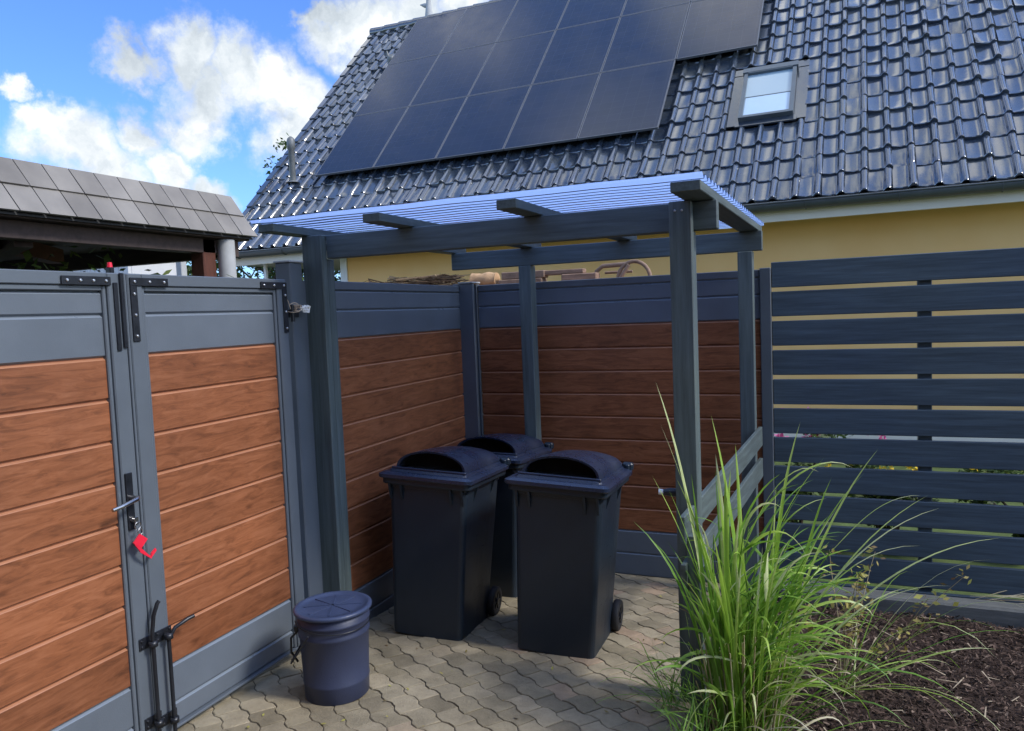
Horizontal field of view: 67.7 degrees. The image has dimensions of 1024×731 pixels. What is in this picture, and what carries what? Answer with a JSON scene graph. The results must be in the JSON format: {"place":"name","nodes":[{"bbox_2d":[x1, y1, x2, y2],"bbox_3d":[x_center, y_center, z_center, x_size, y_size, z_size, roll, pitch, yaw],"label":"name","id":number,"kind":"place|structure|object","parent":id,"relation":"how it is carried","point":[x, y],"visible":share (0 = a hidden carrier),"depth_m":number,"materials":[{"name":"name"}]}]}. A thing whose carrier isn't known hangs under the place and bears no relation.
{"place":"outdoors","nodes":[
{"label":"outdoors","id":0,"kind":"place"},
{"bbox_2d":[0,0,488,280],"label":"sky","id":1,"kind":"structure","parent":0,"point":[196,95],"materials":[{"name":"blue"}]},
{"bbox_2d":[177,573,720,730],"bbox_3d":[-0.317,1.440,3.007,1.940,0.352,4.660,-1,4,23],"label":"paving","id":2,"kind":"structure","parent":0,"point":[528,713],"depth_m":3.38,"materials":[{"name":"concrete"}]},
{"bbox_2d":[273,260,322,598],"bbox_3d":[-1.022,0.472,3.823,0.128,1.975,0.261,-1,4,23],"label":"gate post","id":3,"kind":"object","parent":2,"relation":"on","point":[289,272],"visible":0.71,"depth_m":3.75,"materials":[{"name":"metal"}]},
{"bbox_2d":[125,273,303,730],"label":"gate leaf","id":4,"kind":"object","parent":3,"relation":"attached to","point":[211,369],"visible":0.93,"depth_m":3.19,"materials":[{"name":"brown wood"}]},
{"bbox_2d":[287,299,310,312],"bbox_3d":[-1.028,-0.289,3.669,0.051,0.077,0.157,-1,4,23],"label":"twine knot","id":5,"kind":"object","parent":3,"relation":"attached to","point":[305,308],"visible":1,"depth_m":3.67,"materials":[{"name":"white"}]},
{"bbox_2d":[290,591,371,705],"bbox_3d":[-0.781,1.228,3.318,0.359,0.391,0.334,-3,4,-5],"label":"lidded bucket","id":6,"kind":"object","parent":2,"relation":"on","point":[331,628],"visible":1,"depth_m":3.21,"materials":[{"name":"plastic"}]},
{"bbox_2d":[335,281,465,619],"bbox_3d":[-0.654,0.491,4.673,0.048,1.973,1.580,-1,4,23],"label":"privacy fence","id":7,"kind":"object","parent":2,"relation":"on","point":[401,368],"visible":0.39,"depth_m":4.44,"materials":[{"name":"brown wood"}]},
{"bbox_2d":[379,446,510,640],"bbox_3d":[-0.360,0.926,4.169,0.519,0.972,0.664,3,2,18],"label":"wheelie bin","id":8,"kind":"object","parent":2,"relation":"on","point":[443,502],"visible":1,"depth_m":3.95,"materials":[{"name":"plastic"}]},
{"bbox_2d":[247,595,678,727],"bbox_3d":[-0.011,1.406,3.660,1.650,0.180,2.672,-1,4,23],"label":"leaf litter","id":9,"kind":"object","parent":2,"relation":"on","point":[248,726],"visible":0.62,"depth_m":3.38,"materials":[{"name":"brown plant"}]},
{"bbox_2d":[457,433,553,597],"bbox_3d":[-0.081,0.917,4.878,0.532,0.972,0.677,1,1,21],"label":"wheelie bin","id":10,"kind":"object","parent":2,"relation":"on","point":[520,450],"visible":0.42,"depth_m":4.62,"materials":[{"name":"plastic"}]},
{"bbox_2d":[248,171,763,719],"bbox_3d":[0.189,0.368,4.145,2.134,2.282,2.020,-1,4,23],"label":"bin shelter","id":11,"kind":"object","parent":2,"relation":"on","point":[626,213],"visible":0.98,"depth_m":3.58,"materials":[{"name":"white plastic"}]},
{"bbox_2d":[504,450,633,658],"bbox_3d":[0.296,0.918,3.905,0.519,0.972,0.664,3,2,19],"label":"wheelie bin","id":12,"kind":"object","parent":2,"relation":"on","point":[567,502],"visible":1,"depth_m":3.68,"materials":[{"name":"plastic"}]},
{"bbox_2d":[596,632,713,717],"bbox_3d":[0.669,1.242,3.107,0.704,0.326,0.560,-1,4,23],"label":"grass tuft","id":13,"kind":"object","parent":2,"relation":"on","point":[671,696],"visible":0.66,"depth_m":3.12,"materials":[{"name":"green plant"}]},
{"bbox_2d":[613,674,689,713],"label":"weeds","id":14,"kind":"object","parent":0,"point":[650,690],"visible":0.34,"depth_m":3.18,"materials":[{"name":"plant"}]},
{"bbox_2d":[695,596,1023,730],"bbox_3d":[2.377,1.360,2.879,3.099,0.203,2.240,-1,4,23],"label":"bark mulch","id":15,"kind":"object","parent":0,"point":[945,708],"visible":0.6,"depth_m":3.30,"materials":[{"name":"brown wood"}]},
{"bbox_2d":[641,673,754,730],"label":"grass tuft","id":16,"kind":"object","parent":15,"relation":"on","point":[692,720],"visible":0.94,"depth_m":2.74,"materials":[{"name":"green plant"}]},
{"bbox_2d":[629,387,995,730],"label":"ornamental grass","id":17,"kind":"object","parent":15,"relation":"on","point":[744,662],"depth_m":2.77,"materials":[{"name":"green plant"}]},
{"bbox_2d":[793,545,971,690],"bbox_3d":[1.463,1.061,3.094,0.643,0.696,0.568,-5,5,-38],"label":"herb plant","id":18,"kind":"object","parent":15,"relation":"on","point":[858,607],"visible":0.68,"depth_m":3.15,"materials":[{"name":"green plant"}]},
{"bbox_2d":[823,560,1022,730],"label":"grass tuft","id":19,"kind":"object","parent":15,"relation":"on","point":[896,667],"visible":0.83,"depth_m":3.19,"materials":[{"name":"green plant"}]},
{"bbox_2d":[977,590,1023,603],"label":"dry stalks","id":20,"kind":"object","parent":15,"relation":"on","point":[1006,596],"visible":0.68,"depth_m":4.18,"materials":[{"name":"beige plant"}]},
{"bbox_2d":[774,461,1023,599],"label":"lawn","id":21,"kind":"structure","parent":0,"point":[933,530],"depth_m":5.68,"materials":[{"name":"green plant"}]},
{"bbox_2d":[824,464,977,529],"bbox_3d":[2.684,0.946,5.360,0.972,0.861,0.531,-1,4,23],"label":"flowering shrub","id":22,"kind":"object","parent":21,"relation":"on","point":[879,496],"visible":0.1,"depth_m":5.34,"materials":[{"name":"green plant"}]},
{"bbox_3d":[-0.066,0.412,5.843,2.850,2.020,0.530,-1,4,23],"label":"storage rack","id":23,"kind":"object","parent":21,"relation":"on","visible":0},
{"bbox_2d":[365,273,470,285],"bbox_3d":[-0.918,-0.633,6.085,1.387,0.171,0.545,-1,4,23],"label":"brushwood","id":24,"kind":"object","parent":23,"relation":"on","point":[444,279],"visible":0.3,"depth_m":5.93,"materials":[{"name":"brown wood"}]},
{"bbox_2d":[469,272,499,284],"bbox_3d":[-0.202,-0.643,5.740,0.200,0.115,0.129,-1,4,23],"label":"log","id":25,"kind":"object","parent":23,"relation":"on","point":[488,278],"visible":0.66,"depth_m":5.69,"materials":[{"name":"beige wood"}]},
{"bbox_2d":[499,270,547,283],"bbox_3d":[0.087,-0.643,5.628,0.360,0.098,0.120,-1,4,23],"label":"timber offcut","id":26,"kind":"object","parent":23,"relation":"on","point":[513,277],"visible":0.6,"depth_m":5.60,"materials":[{"name":"brown wood"}]},
{"bbox_2d":[545,268,599,280],"bbox_3d":[0.388,-0.644,5.492,0.480,0.093,0.100,-1,4,23],"label":"timber offcut","id":27,"kind":"object","parent":23,"relation":"on","point":[574,274],"visible":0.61,"depth_m":5.43,"materials":[{"name":"brown wood"}]},
{"bbox_2d":[595,259,651,276],"bbox_3d":[0.779,-0.669,5.389,0.434,0.146,0.124,-1,4,23],"label":"bent wood frame","id":28,"kind":"object","parent":23,"relation":"on","point":[621,272],"visible":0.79,"depth_m":5.35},
{"bbox_3d":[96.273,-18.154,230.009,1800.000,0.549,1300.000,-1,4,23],"label":"ground","id":29,"kind":"structure","parent":0,"visible":0},
{"bbox_2d":[73,262,176,274],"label":"shed","id":30,"kind":"structure","parent":29,"relation":"on","point":[161,269],"depth_m":11.88,"materials":[{"name":"stone"}]},
{"bbox_2d":[186,260,251,277],"bbox_3d":[-6.125,-0.605,14.744,2.749,3.385,2.132,-1,4,23],"label":"bush","id":31,"kind":"object","parent":29,"relation":"on","point":[189,270],"depth_m":14.67,"materials":[{"name":"green plant"}]},
{"bbox_2d":[189,261,303,280],"bbox_3d":[-6.726,-1.663,20.141,2.909,4.914,3.780,0,5,33],"label":"tree","id":32,"kind":"object","parent":29,"relation":"on","point":[255,274],"visible":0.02,"depth_m":19.87,"materials":[{"name":"green plant"}]},
{"bbox_2d":[236,134,339,278],"bbox_3d":[-5.136,-2.127,18.333,4.012,5.942,4.730,-5,5,-36],"label":"tree","id":33,"kind":"object","parent":29,"relation":"on","point":[284,142],"visible":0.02,"depth_m":16.73,"materials":[{"name":"green plant"}]},
{"bbox_2d":[453,282,483,438],"bbox_3d":[-0.281,0.451,5.433,0.160,2.076,0.125,-1,4,23],"label":"corner post","id":34,"kind":"object","parent":29,"relation":"on","point":[471,357],"visible":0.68,"depth_m":5.35,"materials":[{"name":"metal"}]},
{"bbox_2d":[216,0,1023,442],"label":"house","id":35,"kind":"structure","parent":29,"relation":"on","point":[830,128],"depth_m":9.72,"materials":[{"name":"tile"}]},
{"bbox_2d":[315,107,407,176],"bbox_3d":[-2.552,-3.838,13.125,1.159,1.703,0.075,0,-40,25],"label":"solar panel","id":36,"kind":"object","parent":35,"relation":"attached to","point":[362,142],"visible":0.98,"depth_m":13.05,"materials":[{"name":"blue glass"}]},
{"bbox_2d":[355,54,439,115],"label":"solar panel","id":37,"kind":"object","parent":35,"relation":"attached to","point":[397,85],"visible":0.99,"depth_m":14.06,"materials":[{"name":"blue glass"}]},
{"bbox_2d":[373,97,466,168],"bbox_3d":[-1.490,-3.846,12.630,1.159,1.703,0.075,0,-40,25],"label":"solar panel","id":38,"kind":"object","parent":35,"relation":"attached to","point":[420,133],"visible":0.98,"depth_m":12.56,"materials":[{"name":"blue glass"}]},
{"bbox_2d":[388,8,466,64],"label":"solar panel","id":39,"kind":"object","parent":35,"relation":"attached to","point":[428,36],"visible":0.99,"depth_m":15.06,"materials":[{"name":"blue glass"}]},
{"bbox_2d":[409,43,494,106],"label":"solar panel","id":40,"kind":"object","parent":35,"relation":"attached to","point":[453,75],"visible":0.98,"depth_m":13.56,"materials":[{"name":"blue glass"}]},
{"bbox_2d":[440,0,517,53],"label":"solar panel","id":41,"kind":"object","parent":35,"relation":"attached to","point":[480,25],"visible":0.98,"depth_m":14.55,"materials":[{"name":"blue glass"}]},
{"bbox_2d":[435,85,530,159],"bbox_3d":[-0.429,-3.855,12.135,1.159,1.703,0.075,0,-40,25],"label":"solar panel","id":42,"kind":"object","parent":35,"relation":"attached to","point":[484,123],"visible":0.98,"depth_m":12.06,"materials":[{"name":"blue glass"}]},
{"bbox_2d":[468,30,555,95],"bbox_3d":[0.023,-5.179,13.127,1.159,1.703,0.075,0,-40,25],"label":"solar panel","id":43,"kind":"object","parent":35,"relation":"attached to","point":[513,63],"visible":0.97,"depth_m":13.07,"materials":[{"name":"blue glass"}]},
{"bbox_2d":[497,0,568,41],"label":"solar panel","id":44,"kind":"object","parent":35,"relation":"attached to","point":[529,17],"visible":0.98,"depth_m":13.96,"materials":[{"name":"blue glass"}]},
{"bbox_2d":[503,73,599,150],"bbox_3d":[0.632,-3.863,11.640,1.159,1.703,0.075,0,-40,25],"label":"solar panel","id":45,"kind":"object","parent":35,"relation":"attached to","point":[553,112],"visible":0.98,"depth_m":11.57,"materials":[{"name":"black glass"}]},
{"bbox_2d":[532,17,619,84],"bbox_3d":[1.084,-5.187,12.632,1.159,1.703,0.075,0,-40,25],"label":"solar panel","id":46,"kind":"object","parent":35,"relation":"attached to","point":[577,51],"visible":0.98,"depth_m":12.57,"materials":[{"name":"blue glass"}]},
{"bbox_2d":[556,0,626,29],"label":"solar panel","id":47,"kind":"object","parent":35,"relation":"attached to","point":[578,12],"visible":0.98,"depth_m":13.34,"materials":[{"name":"blue glass"}]},
{"bbox_2d":[577,60,675,139],"bbox_3d":[1.693,-3.871,11.145,1.159,1.703,0.076,0,-40,25],"label":"solar panel","id":48,"kind":"object","parent":35,"relation":"attached to","point":[628,100],"visible":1,"depth_m":11.07,"materials":[{"name":"black glass"}]},
{"bbox_2d":[601,2,689,72],"bbox_3d":[2.145,-5.196,12.137,1.159,1.703,0.075,0,-40,25],"label":"solar panel","id":49,"kind":"object","parent":35,"relation":"attached to","point":[648,37],"visible":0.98,"depth_m":12.08,"materials":[{"name":"blue glass"}]},
{"bbox_2d":[621,0,690,16],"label":"solar panel","id":50,"kind":"object","parent":35,"relation":"attached to","point":[634,6],"visible":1,"depth_m":12.79,"materials":[{"name":"blue glass"}]},
{"bbox_2d":[676,0,763,60],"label":"solar panel","id":51,"kind":"object","parent":35,"relation":"attached to","point":[712,27],"visible":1,"depth_m":11.52,"materials":[{"name":"black glass"}]},
{"bbox_2d":[726,59,809,128],"bbox_3d":[3.448,-3.652,10.254,0.980,1.007,1.004,0,4,25],"label":"roof window","id":52,"kind":"structure","parent":35,"relation":"in","point":[773,93],"depth_m":10.16,"materials":[{"name":"glass"}]},
{"bbox_2d":[478,267,775,583],"bbox_3d":[0.705,0.446,5.055,1.950,2.060,0.070,-1,4,23],"label":"privacy fence","id":53,"kind":"object","parent":29,"relation":"on","point":[605,358],"visible":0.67,"depth_m":5.00,"materials":[{"name":"brown wood"}]},
{"bbox_2d":[775,407,885,550],"bbox_3d":[2.018,0.837,5.447,1.164,1.117,0.514,-2,4,9],"label":"flowering shrub","id":54,"kind":"object","parent":29,"relation":"on","point":[809,464],"visible":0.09,"depth_m":5.39,"materials":[{"name":"green plant"}]},
{"bbox_2d":[771,247,1023,602],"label":"slatted fence","id":55,"kind":"object","parent":29,"relation":"on","point":[924,392],"visible":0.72,"depth_m":4.38,"materials":[{"name":"grey wood"}]},
{"bbox_2d":[779,582,1023,629],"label":"kerb timber","id":56,"kind":"object","parent":29,"relation":"on","point":[1001,614],"visible":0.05,"depth_m":4.12,"materials":[{"name":"grey wood"}]},
{"bbox_2d":[953,469,1023,537],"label":"green shrub","id":57,"kind":"object","parent":29,"relation":"on","point":[992,502],"visible":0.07,"depth_m":5.15,"materials":[{"name":"green plant"}]},
{"bbox_3d":[-1.880,0.635,1.810,0.090,1.935,0.093,-1,4,23],"label":"gate post","id":58,"kind":"object","parent":29,"relation":"on","visible":0},
{"bbox_2d":[0,262,163,730],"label":"gate leaf","id":59,"kind":"object","parent":58,"relation":"attached to","point":[78,642],"visible":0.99,"depth_m":2.59,"materials":[{"name":"brown wood"}]},
{"bbox_2d":[133,522,156,558],"bbox_3d":[-1.349,0.642,2.801,0.007,0.150,0.098,-1,4,23],"label":"key ring","id":60,"kind":"object","parent":59,"relation":"hanging from","point":[140,540],"visible":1,"depth_m":2.79,"materials":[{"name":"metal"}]},
{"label":"street","id":61,"kind":"structure","parent":0,"visible":0},
{"bbox_2d":[0,246,231,276],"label":"hedge","id":62,"kind":"object","parent":61,"relation":"on","point":[27,254],"visible":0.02,"depth_m":5.50,"materials":[{"name":"green plant"}]},
{"bbox_2d":[0,157,257,277],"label":"carport","id":63,"kind":"object","parent":61,"relation":"on","point":[46,211],"visible":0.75,"depth_m":5.20,"materials":[{"name":"grey tile"}]}
]}

